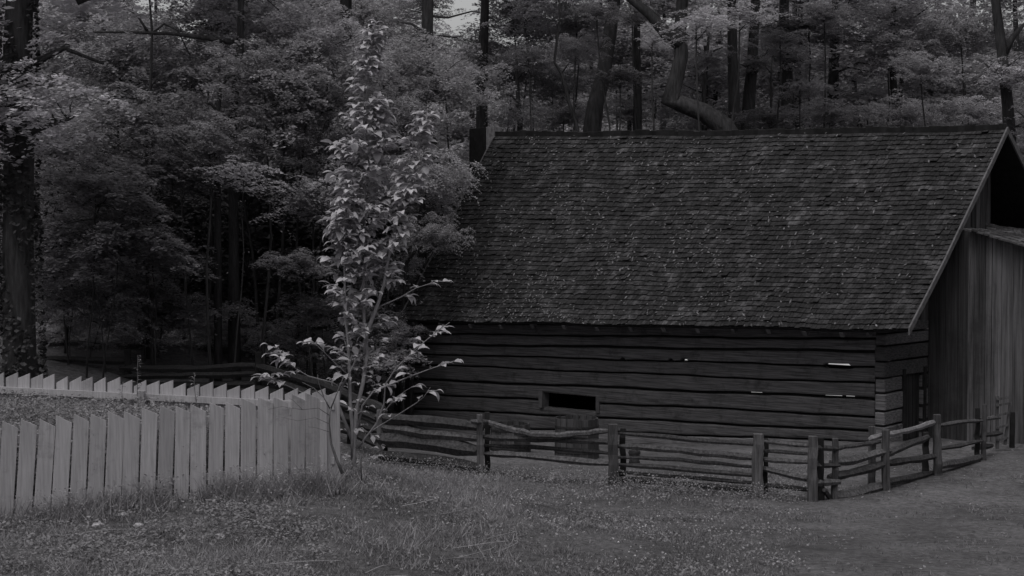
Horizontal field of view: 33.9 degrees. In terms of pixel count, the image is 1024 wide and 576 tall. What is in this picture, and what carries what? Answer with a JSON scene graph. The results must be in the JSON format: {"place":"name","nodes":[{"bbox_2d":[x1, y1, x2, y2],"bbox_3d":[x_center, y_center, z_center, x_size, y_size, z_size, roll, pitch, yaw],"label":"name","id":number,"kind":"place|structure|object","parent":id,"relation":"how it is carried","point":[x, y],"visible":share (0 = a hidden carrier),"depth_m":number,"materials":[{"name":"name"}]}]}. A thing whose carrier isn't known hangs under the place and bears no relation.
{"place":"outdoors","nodes":[
{"label":"outdoors","id":0,"kind":"place"},
{"bbox_2d":[0,32,1023,575],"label":"ground","id":1,"kind":"structure","parent":0,"point":[942,528],"depth_m":24.94,"materials":[{"name":"grey plant"}]},
{"bbox_2d":[0,190,132,364],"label":"understory tree","id":2,"kind":"object","parent":1,"relation":"on","point":[51,218],"visible":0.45,"depth_m":41.16,"materials":[{"name":"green plant"}]},
{"bbox_2d":[0,116,156,284],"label":"evergreen tree","id":3,"kind":"object","parent":1,"relation":"on","point":[83,167],"visible":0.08,"depth_m":50.97,"materials":[{"name":"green plant"}]},
{"bbox_2d":[0,0,160,398],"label":"forest tree","id":4,"kind":"object","parent":1,"relation":"on","point":[19,113],"visible":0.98,"depth_m":34.64,"materials":[{"name":"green plant"}]},
{"bbox_2d":[0,106,162,353],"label":"understory tree","id":5,"kind":"object","parent":1,"relation":"on","point":[68,154],"visible":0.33,"depth_m":42.61,"materials":[{"name":"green plant"}]},
{"bbox_2d":[0,0,168,328],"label":"understory tree","id":6,"kind":"object","parent":1,"relation":"on","point":[46,15],"visible":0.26,"depth_m":46.07,"materials":[{"name":"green plant"}]},
{"bbox_2d":[35,261,138,355],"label":"understory tree","id":7,"kind":"object","parent":1,"relation":"on","point":[70,292],"visible":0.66,"depth_m":41.76,"materials":[{"name":"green plant"}]},
{"bbox_2d":[0,215,177,372],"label":"understory tree","id":8,"kind":"object","parent":1,"relation":"on","point":[69,259],"visible":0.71,"depth_m":40.43,"materials":[{"name":"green plant"}]},
{"bbox_2d":[35,281,184,356],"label":"understory tree","id":9,"kind":"object","parent":1,"relation":"on","point":[121,319],"visible":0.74,"depth_m":42.26,"materials":[{"name":"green plant"}]},
{"bbox_2d":[34,145,188,377],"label":"understory tree","id":10,"kind":"object","parent":1,"relation":"on","point":[90,185],"visible":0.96,"depth_m":39.62,"materials":[{"name":"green plant"}]},
{"bbox_2d":[33,11,201,308],"bbox_3d":[-10.837,-2.919,46.078,4.661,9.296,5.358,0,2,0],"label":"understory tree","id":11,"kind":"object","parent":1,"relation":"on","point":[131,56],"visible":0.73,"depth_m":45.32,"materials":[{"name":"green plant"}]},
{"bbox_2d":[46,202,190,377],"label":"understory tree","id":12,"kind":"object","parent":1,"relation":"on","point":[112,229],"visible":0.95,"depth_m":39.97,"materials":[{"name":"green plant"}]},
{"bbox_2d":[79,265,193,360],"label":"understory tree","id":13,"kind":"object","parent":1,"relation":"on","point":[136,284],"visible":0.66,"depth_m":43.20,"materials":[{"name":"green plant"}]},
{"bbox_2d":[64,226,223,372],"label":"understory tree","id":14,"kind":"object","parent":1,"relation":"on","point":[164,261],"visible":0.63,"depth_m":41.87,"materials":[{"name":"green plant"}]},
{"bbox_2d":[0,389,290,503],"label":"garden weeds","id":15,"kind":"object","parent":1,"relation":"on","point":[98,411],"visible":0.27,"depth_m":21.82,"materials":[{"name":"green plant"}]},
{"bbox_2d":[70,66,240,364],"bbox_3d":[-8.830,-1.581,42.653,4.005,7.933,4.325,0,2,0],"label":"understory tree","id":16,"kind":"object","parent":1,"relation":"on","point":[150,110],"visible":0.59,"depth_m":41.94,"materials":[{"name":"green plant"}]},
{"bbox_2d":[0,393,335,519],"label":"picket fence","id":17,"kind":"object","parent":1,"relation":"on","point":[123,436],"visible":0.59,"depth_m":20.64,"materials":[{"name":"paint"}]},
{"bbox_2d":[93,0,243,379],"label":"forest tree","id":18,"kind":"object","parent":1,"relation":"on","point":[233,287],"visible":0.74,"depth_m":43.87,"materials":[{"name":"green plant"}]},
{"bbox_2d":[0,372,340,480],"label":"picket fence","id":19,"kind":"object","parent":1,"relation":"on","point":[155,390],"visible":0.36,"depth_m":22.33,"materials":[{"name":"paint"}]},
{"bbox_2d":[94,140,250,380],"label":"understory tree","id":20,"kind":"object","parent":1,"relation":"on","point":[173,174],"visible":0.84,"depth_m":41.60,"materials":[{"name":"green plant"}]},
{"bbox_2d":[0,455,364,528],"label":"fence foot weeds","id":21,"kind":"object","parent":1,"relation":"on","point":[318,482],"visible":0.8,"depth_m":20.56,"materials":[{"name":"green plant"}]},
{"bbox_2d":[81,38,285,340],"bbox_3d":[-9.093,-2.575,47.070,5.274,8.814,5.425,2,3,44],"label":"understory tree","id":22,"kind":"object","parent":1,"relation":"on","point":[193,83],"visible":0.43,"depth_m":46.07,"materials":[{"name":"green plant"}]},
{"bbox_2d":[0,480,367,575],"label":"weeds","id":23,"kind":"object","parent":1,"relation":"on","point":[94,546],"visible":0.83,"depth_m":18.76,"materials":[{"name":"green plant"}]},
{"bbox_2d":[114,278,258,365],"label":"understory tree","id":24,"kind":"object","parent":1,"relation":"on","point":[194,313],"visible":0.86,"depth_m":43.26,"materials":[{"name":"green plant"}]},
{"bbox_2d":[134,110,271,381],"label":"understory tree","id":25,"kind":"object","parent":1,"relation":"on","point":[207,144],"visible":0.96,"depth_m":41.31,"materials":[{"name":"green plant"}]},
{"bbox_2d":[98,158,320,317],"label":"evergreen tree","id":26,"kind":"object","parent":1,"relation":"on","point":[202,236],"visible":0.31,"depth_m":51.35,"materials":[{"name":"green plant"}]},
{"bbox_2d":[37,349,385,446],"bbox_3d":[-7.089,2.380,38.590,2.207,1.819,15.175,-2,3,-45],"label":"split rail fence","id":27,"kind":"object","parent":1,"relation":"on","point":[185,371],"visible":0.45,"depth_m":39.10,"materials":[{"name":"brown wood"}]},
{"bbox_2d":[205,74,235,380],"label":"bare tree","id":28,"kind":"object","parent":1,"relation":"on","point":[217,290],"visible":0.57,"depth_m":42.93,"materials":[{"name":"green plant"}]},
{"bbox_2d":[139,0,328,336],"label":"understory tree","id":29,"kind":"object","parent":1,"relation":"on","point":[224,4],"visible":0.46,"depth_m":47.45,"materials":[{"name":"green plant"}]},
{"bbox_2d":[149,91,319,351],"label":"understory tree","id":30,"kind":"object","parent":1,"relation":"on","point":[255,148],"visible":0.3,"depth_m":45.71,"materials":[{"name":"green plant"}]},
{"bbox_2d":[170,228,315,350],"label":"evergreen tree","id":31,"kind":"object","parent":1,"relation":"on","point":[247,293],"visible":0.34,"depth_m":49.62,"materials":[{"name":"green plant"}]},
{"bbox_2d":[184,155,309,380],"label":"understory tree","id":32,"kind":"object","parent":1,"relation":"on","point":[239,178],"visible":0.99,"depth_m":39.41,"materials":[{"name":"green plant"}]},
{"bbox_2d":[157,133,354,310],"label":"evergreen tree","id":33,"kind":"object","parent":1,"relation":"on","point":[260,202],"visible":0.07,"depth_m":53.27,"materials":[{"name":"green plant"}]},
{"bbox_2d":[167,38,348,385],"bbox_3d":[-6.468,-1.663,42.842,4.502,9.352,4.392,1,3,34],"label":"understory tree","id":34,"kind":"object","parent":1,"relation":"on","point":[253,81],"visible":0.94,"depth_m":42.53,"materials":[{"name":"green plant"}]},
{"bbox_2d":[0,430,526,575],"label":"tall grass","id":35,"kind":"structure","parent":1,"relation":"on","point":[443,490],"depth_m":19.44,"materials":[{"name":"plant"}]},
{"bbox_2d":[181,0,362,377],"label":"understory tree","id":36,"kind":"object","parent":1,"relation":"on","point":[301,8],"visible":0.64,"depth_m":44.30,"materials":[{"name":"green plant"}]},
{"bbox_2d":[250,247,340,389],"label":"understory tree","id":37,"kind":"object","parent":1,"relation":"on","point":[304,262],"visible":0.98,"depth_m":41.83,"materials":[{"name":"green plant"}]},
{"bbox_2d":[226,46,395,391],"bbox_3d":[-5.431,-1.590,43.742,4.330,9.409,4.089,-2,3,-39],"label":"understory tree","id":38,"kind":"object","parent":1,"relation":"on","point":[306,109],"visible":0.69,"depth_m":43.21,"materials":[{"name":"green plant"}]},
{"bbox_2d":[265,323,356,386],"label":"tree","id":39,"kind":"object","parent":1,"relation":"on","point":[291,340],"visible":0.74,"depth_m":43.56,"materials":[{"name":"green plant"}]},
{"bbox_2d":[249,167,374,388],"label":"understory tree","id":40,"kind":"object","parent":1,"relation":"on","point":[310,205],"visible":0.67,"depth_m":42.66,"materials":[{"name":"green plant"}]},
{"bbox_2d":[255,106,373,387],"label":"understory tree","id":41,"kind":"object","parent":1,"relation":"on","point":[313,142],"visible":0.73,"depth_m":43.00,"materials":[{"name":"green plant"}]},
{"bbox_2d":[222,182,410,328],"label":"evergreen tree","id":42,"kind":"object","parent":1,"relation":"on","point":[307,244],"visible":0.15,"depth_m":52.37,"materials":[{"name":"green plant"}]},
{"bbox_2d":[267,291,377,394],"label":"understory tree","id":43,"kind":"object","parent":1,"relation":"on","point":[321,308],"visible":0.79,"depth_m":42.77,"materials":[{"name":"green plant"}]},
{"bbox_2d":[257,5,405,389],"bbox_3d":[-4.755,-2.079,44.495,4.047,10.653,3.800,0,2,0],"label":"understory tree","id":44,"kind":"object","parent":1,"relation":"on","point":[339,37],"visible":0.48,"depth_m":43.85,"materials":[{"name":"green plant"}]},
{"bbox_2d":[250,19,463,469],"bbox_3d":[-2.035,-0.541,22.534,2.808,6.112,1.405,0,2,0],"label":"sapling","id":45,"kind":"object","parent":1,"relation":"on","point":[342,234],"visible":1,"depth_m":22.43,"materials":[{"name":"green plant"}]},
{"bbox_2d":[257,147,463,314],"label":"tree","id":46,"kind":"object","parent":1,"relation":"on","point":[379,235],"visible":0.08,"depth_m":53.90,"materials":[{"name":"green plant"}]},
{"bbox_2d":[302,0,437,101],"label":"understory tree","id":47,"kind":"object","parent":1,"relation":"on","point":[375,15],"visible":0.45,"depth_m":61.10,"materials":[{"name":"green plant"}]},
{"bbox_2d":[314,337,432,417],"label":"tree","id":48,"kind":"object","parent":1,"relation":"on","point":[382,361],"visible":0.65,"depth_m":43.79,"materials":[{"name":"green plant"}]},
{"bbox_2d":[323,224,425,402],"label":"understory tree","id":49,"kind":"object","parent":1,"relation":"on","point":[397,287],"visible":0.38,"depth_m":46.09,"materials":[{"name":"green plant"}]},
{"bbox_2d":[353,318,433,425],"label":"understory tree","id":50,"kind":"object","parent":1,"relation":"on","point":[393,336],"visible":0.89,"depth_m":44.50,"materials":[{"name":"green plant"}]},
{"bbox_2d":[316,27,478,383],"bbox_3d":[-3.652,-2.188,48.093,4.994,10.455,5.146,1,2,14],"label":"understory tree","id":51,"kind":"object","parent":1,"relation":"on","point":[399,55],"visible":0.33,"depth_m":47.26,"materials":[{"name":"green plant"}]},
{"bbox_2d":[350,83,471,412],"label":"understory tree","id":52,"kind":"object","parent":1,"relation":"on","point":[405,119],"visible":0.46,"depth_m":44.57,"materials":[{"name":"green plant"}]},
{"bbox_2d":[361,156,475,426],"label":"understory tree","id":53,"kind":"object","parent":1,"relation":"on","point":[408,211],"visible":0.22,"depth_m":45.26,"materials":[{"name":"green plant"}]},
{"bbox_2d":[332,96,515,252],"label":"slope tree","id":54,"kind":"object","parent":1,"relation":"on","point":[464,156],"visible":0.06,"depth_m":59.78,"materials":[{"name":"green plant"}]},
{"bbox_2d":[374,135,487,411],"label":"understory tree","id":55,"kind":"object","parent":1,"relation":"on","point":[440,171],"visible":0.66,"depth_m":43.19,"materials":[{"name":"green plant"}]},
{"bbox_2d":[392,207,475,410],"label":"understory tree","id":56,"kind":"object","parent":1,"relation":"on","point":[426,233],"visible":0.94,"depth_m":42.39,"materials":[{"name":"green plant"}]},
{"bbox_2d":[398,0,479,267],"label":"forest tree","id":57,"kind":"object","parent":1,"relation":"on","point":[428,16],"visible":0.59,"depth_m":49.70,"materials":[{"name":"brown plant"}]},
{"bbox_2d":[369,39,517,227],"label":"understory tree","id":58,"kind":"object","parent":1,"relation":"on","point":[453,83],"visible":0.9,"depth_m":45.87,"materials":[{"name":"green plant"}]},
{"bbox_2d":[433,21,522,63],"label":"understory tree","id":59,"kind":"object","parent":1,"relation":"on","point":[491,44],"visible":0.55,"depth_m":59.46,"materials":[{"name":"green plant"}]},
{"bbox_2d":[400,81,562,186],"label":"slope tree","id":60,"kind":"object","parent":1,"relation":"on","point":[471,116],"visible":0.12,"depth_m":68.73,"materials":[{"name":"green plant"}]},
{"bbox_2d":[476,0,488,127],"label":"forest tree","id":61,"kind":"object","parent":1,"relation":"on","point":[481,117],"visible":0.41,"depth_m":57.61,"materials":[{"name":"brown plant"}]},
{"bbox_2d":[0,17,1023,409],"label":"forest floor growth","id":62,"kind":"object","parent":1,"relation":"on","point":[564,403],"visible":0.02,"depth_m":60.20,"materials":[{"name":"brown plant"}]},
{"bbox_2d":[462,47,571,130],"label":"understory tree","id":63,"kind":"object","parent":1,"relation":"on","point":[525,75],"visible":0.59,"depth_m":57.70,"materials":[{"name":"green plant"}]},
{"bbox_2d":[484,92,556,130],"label":"understory tree","id":64,"kind":"object","parent":1,"relation":"on","point":[512,113],"visible":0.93,"depth_m":53.73,"materials":[{"name":"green plant"}]},
{"bbox_2d":[451,0,594,125],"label":"understory tree","id":65,"kind":"object","parent":1,"relation":"on","point":[533,41],"visible":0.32,"depth_m":59.39,"materials":[{"name":"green plant"}]},
{"bbox_2d":[477,0,574,130],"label":"understory tree","id":66,"kind":"object","parent":1,"relation":"on","point":[522,14],"visible":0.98,"depth_m":55.61,"materials":[{"name":"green plant"}]},
{"bbox_2d":[498,39,556,130],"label":"understory tree","id":67,"kind":"object","parent":1,"relation":"on","point":[528,57],"visible":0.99,"depth_m":52.71,"materials":[{"name":"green plant"}]},
{"bbox_2d":[494,61,604,129],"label":"understory tree","id":68,"kind":"object","parent":1,"relation":"on","point":[556,86],"visible":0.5,"depth_m":59.41,"materials":[{"name":"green plant"}]},
{"bbox_2d":[292,456,814,575],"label":"clover patches","id":69,"kind":"object","parent":1,"relation":"on","point":[650,534],"visible":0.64,"depth_m":22.52,"materials":[{"name":"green plant"}]},
{"bbox_2d":[512,0,628,131],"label":"understory tree","id":70,"kind":"object","parent":1,"relation":"on","point":[570,28],"visible":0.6,"depth_m":57.29,"materials":[{"name":"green plant"}]},
{"bbox_2d":[554,415,599,458],"bbox_3d":[1.375,3.178,35.643,0.971,0.878,0.971,0,2,0],"label":"wooden tub","id":71,"kind":"object","parent":1,"relation":"on","point":[569,423],"visible":0.66,"depth_m":35.27,"materials":[{"name":"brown wood"}]},
{"bbox_2d":[539,28,616,130],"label":"understory tree","id":72,"kind":"object","parent":1,"relation":"on","point":[574,48],"visible":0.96,"depth_m":52.61,"materials":[{"name":"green plant"}]},
{"bbox_2d":[356,447,807,502],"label":"fence line weeds","id":73,"kind":"object","parent":1,"relation":"on","point":[674,488],"visible":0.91,"depth_m":29.43,"materials":[{"name":"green plant"}]},
{"bbox_2d":[565,0,628,130],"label":"understory tree","id":74,"kind":"object","parent":1,"relation":"on","point":[597,10],"visible":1,"depth_m":51.70,"materials":[{"name":"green plant"}]},
{"bbox_2d":[583,0,619,131],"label":"forest tree","id":75,"kind":"object","parent":1,"relation":"on","point":[594,113],"visible":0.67,"depth_m":54.59,"materials":[{"name":"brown plant"}]},
{"bbox_2d":[369,409,840,501],"bbox_3d":[1.336,3.012,30.124,9.113,1.336,0.831,1,2,27],"label":"split rail fence","id":76,"kind":"object","parent":1,"relation":"on","point":[440,441],"visible":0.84,"depth_m":29.95,"materials":[{"name":"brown wood"}]},
{"bbox_2d":[559,0,702,130],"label":"slope tree","id":77,"kind":"object","parent":1,"relation":"on","point":[628,59],"visible":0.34,"depth_m":64.80,"materials":[{"name":"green plant"}]},
{"bbox_2d":[604,0,744,129],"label":"slope tree","id":78,"kind":"object","parent":1,"relation":"on","point":[660,4],"visible":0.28,"depth_m":73.53,"materials":[{"name":"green plant"}]},
{"bbox_2d":[626,0,737,130],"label":"forest tree","id":79,"kind":"object","parent":1,"relation":"on","point":[711,117],"visible":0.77,"depth_m":49.61,"materials":[{"name":"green plant"}]},
{"bbox_2d":[639,7,746,130],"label":"understory tree","id":80,"kind":"object","parent":1,"relation":"on","point":[696,24],"visible":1,"depth_m":45.77,"materials":[{"name":"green plant"}]},
{"bbox_2d":[398,123,1023,443],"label":"log barn","id":81,"kind":"structure","parent":1,"relation":"on","point":[948,346],"depth_m":39.86,"materials":[{"name":"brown wood"}]},
{"bbox_2d":[401,132,996,328],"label":"roof litter","id":82,"kind":"object","parent":81,"relation":"on","point":[632,242],"visible":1,"depth_m":42.35,"materials":[{"name":"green plant"}]},
{"bbox_2d":[659,46,766,130],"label":"slope tree","id":83,"kind":"object","parent":1,"relation":"on","point":[720,87],"visible":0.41,"depth_m":59.53,"materials":[{"name":"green plant"}]},
{"bbox_2d":[612,9,819,128],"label":"slope tree","id":84,"kind":"object","parent":1,"relation":"on","point":[699,48],"visible":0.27,"depth_m":64.09,"materials":[{"name":"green plant"}]},
{"bbox_2d":[727,0,740,129],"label":"forest tree","id":85,"kind":"object","parent":1,"relation":"on","point":[732,59],"visible":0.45,"depth_m":56.62,"materials":[{"name":"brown plant"}]},
{"bbox_2d":[695,0,797,129],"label":"understory tree","id":86,"kind":"object","parent":1,"relation":"on","point":[739,16],"visible":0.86,"depth_m":46.75,"materials":[{"name":"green plant"}]},
{"bbox_2d":[740,0,775,129],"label":"forest tree","id":87,"kind":"object","parent":1,"relation":"on","point":[752,60],"visible":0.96,"depth_m":57.57,"materials":[{"name":"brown plant"}]},
{"bbox_2d":[734,103,804,129],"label":"understory tree","id":88,"kind":"object","parent":1,"relation":"on","point":[767,117],"visible":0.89,"depth_m":55.48,"materials":[{"name":"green plant"}]},
{"bbox_2d":[743,26,814,128],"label":"understory tree","id":89,"kind":"object","parent":1,"relation":"on","point":[776,40],"visible":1,"depth_m":53.69,"materials":[{"name":"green plant"}]},
{"bbox_2d":[698,2,869,124],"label":"slope tree","id":90,"kind":"object","parent":1,"relation":"on","point":[761,52],"visible":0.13,"depth_m":64.65,"materials":[{"name":"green plant"}]},
{"bbox_2d":[758,0,811,128],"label":"forest tree","id":91,"kind":"object","parent":1,"relation":"on","point":[790,61],"visible":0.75,"depth_m":59.51,"materials":[{"name":"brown plant"}]},
{"bbox_2d":[707,44,909,129],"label":"slope tree","id":92,"kind":"object","parent":1,"relation":"on","point":[805,66],"visible":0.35,"depth_m":60.24,"materials":[{"name":"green plant"}]},
{"bbox_2d":[737,3,889,126],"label":"understory tree","id":93,"kind":"object","parent":1,"relation":"on","point":[792,28],"visible":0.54,"depth_m":59.34,"materials":[{"name":"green plant"}]},
{"bbox_2d":[794,0,859,127],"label":"understory tree","id":94,"kind":"object","parent":1,"relation":"on","point":[825,16],"visible":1,"depth_m":55.59,"materials":[{"name":"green plant"}]},
{"bbox_2d":[798,97,870,127],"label":"understory tree","id":95,"kind":"object","parent":1,"relation":"on","point":[828,114],"visible":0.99,"depth_m":55.51,"materials":[{"name":"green plant"}]},
{"bbox_2d":[821,15,948,125],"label":"understory tree","id":96,"kind":"object","parent":1,"relation":"on","point":[887,47],"visible":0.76,"depth_m":59.24,"materials":[{"name":"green plant"}]},
{"bbox_2d":[815,0,970,126],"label":"slope tree","id":97,"kind":"object","parent":1,"relation":"on","point":[893,16],"visible":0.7,"depth_m":59.91,"materials":[{"name":"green plant"}]},
{"bbox_2d":[852,88,953,126],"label":"understory tree","id":98,"kind":"object","parent":1,"relation":"on","point":[908,116],"visible":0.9,"depth_m":57.55,"materials":[{"name":"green plant"}]},
{"bbox_2d":[827,404,1002,498],"bbox_3d":[7.786,3.010,31.303,0.490,1.331,7.512,2,3,38],"label":"split rail fence","id":99,"kind":"object","parent":1,"relation":"on","point":[885,452],"visible":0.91,"depth_m":30.08,"materials":[{"name":"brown wood"}]},
{"bbox_2d":[871,47,966,126],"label":"understory tree","id":100,"kind":"object","parent":1,"relation":"on","point":[918,65],"visible":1,"depth_m":54.62,"materials":[{"name":"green plant"}]},
{"bbox_2d":[870,49,1023,136],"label":"slope tree","id":101,"kind":"object","parent":1,"relation":"on","point":[981,59],"visible":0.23,"depth_m":63.59,"materials":[{"name":"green plant"}]},
{"bbox_2d":[904,0,1021,123],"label":"understory tree","id":102,"kind":"object","parent":1,"relation":"on","point":[974,28],"visible":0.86,"depth_m":59.11,"materials":[{"name":"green plant"}]},
{"bbox_2d":[913,91,1020,125],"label":"understory tree","id":103,"kind":"object","parent":1,"relation":"on","point":[973,109],"visible":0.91,"depth_m":55.64,"materials":[{"name":"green plant"}]},
{"bbox_2d":[955,0,1023,141],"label":"forest tree","id":104,"kind":"object","parent":1,"relation":"on","point":[1002,70],"visible":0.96,"depth_m":45.65,"materials":[{"name":"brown plant"}]},
{"bbox_2d":[0,409,1023,575],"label":"grass","id":105,"kind":"structure","parent":0,"point":[609,532],"depth_m":21.27,"materials":[{"name":"plant"}]},
{"bbox_2d":[2,0,1023,57],"label":"sky","id":106,"kind":"structure","parent":0,"point":[456,21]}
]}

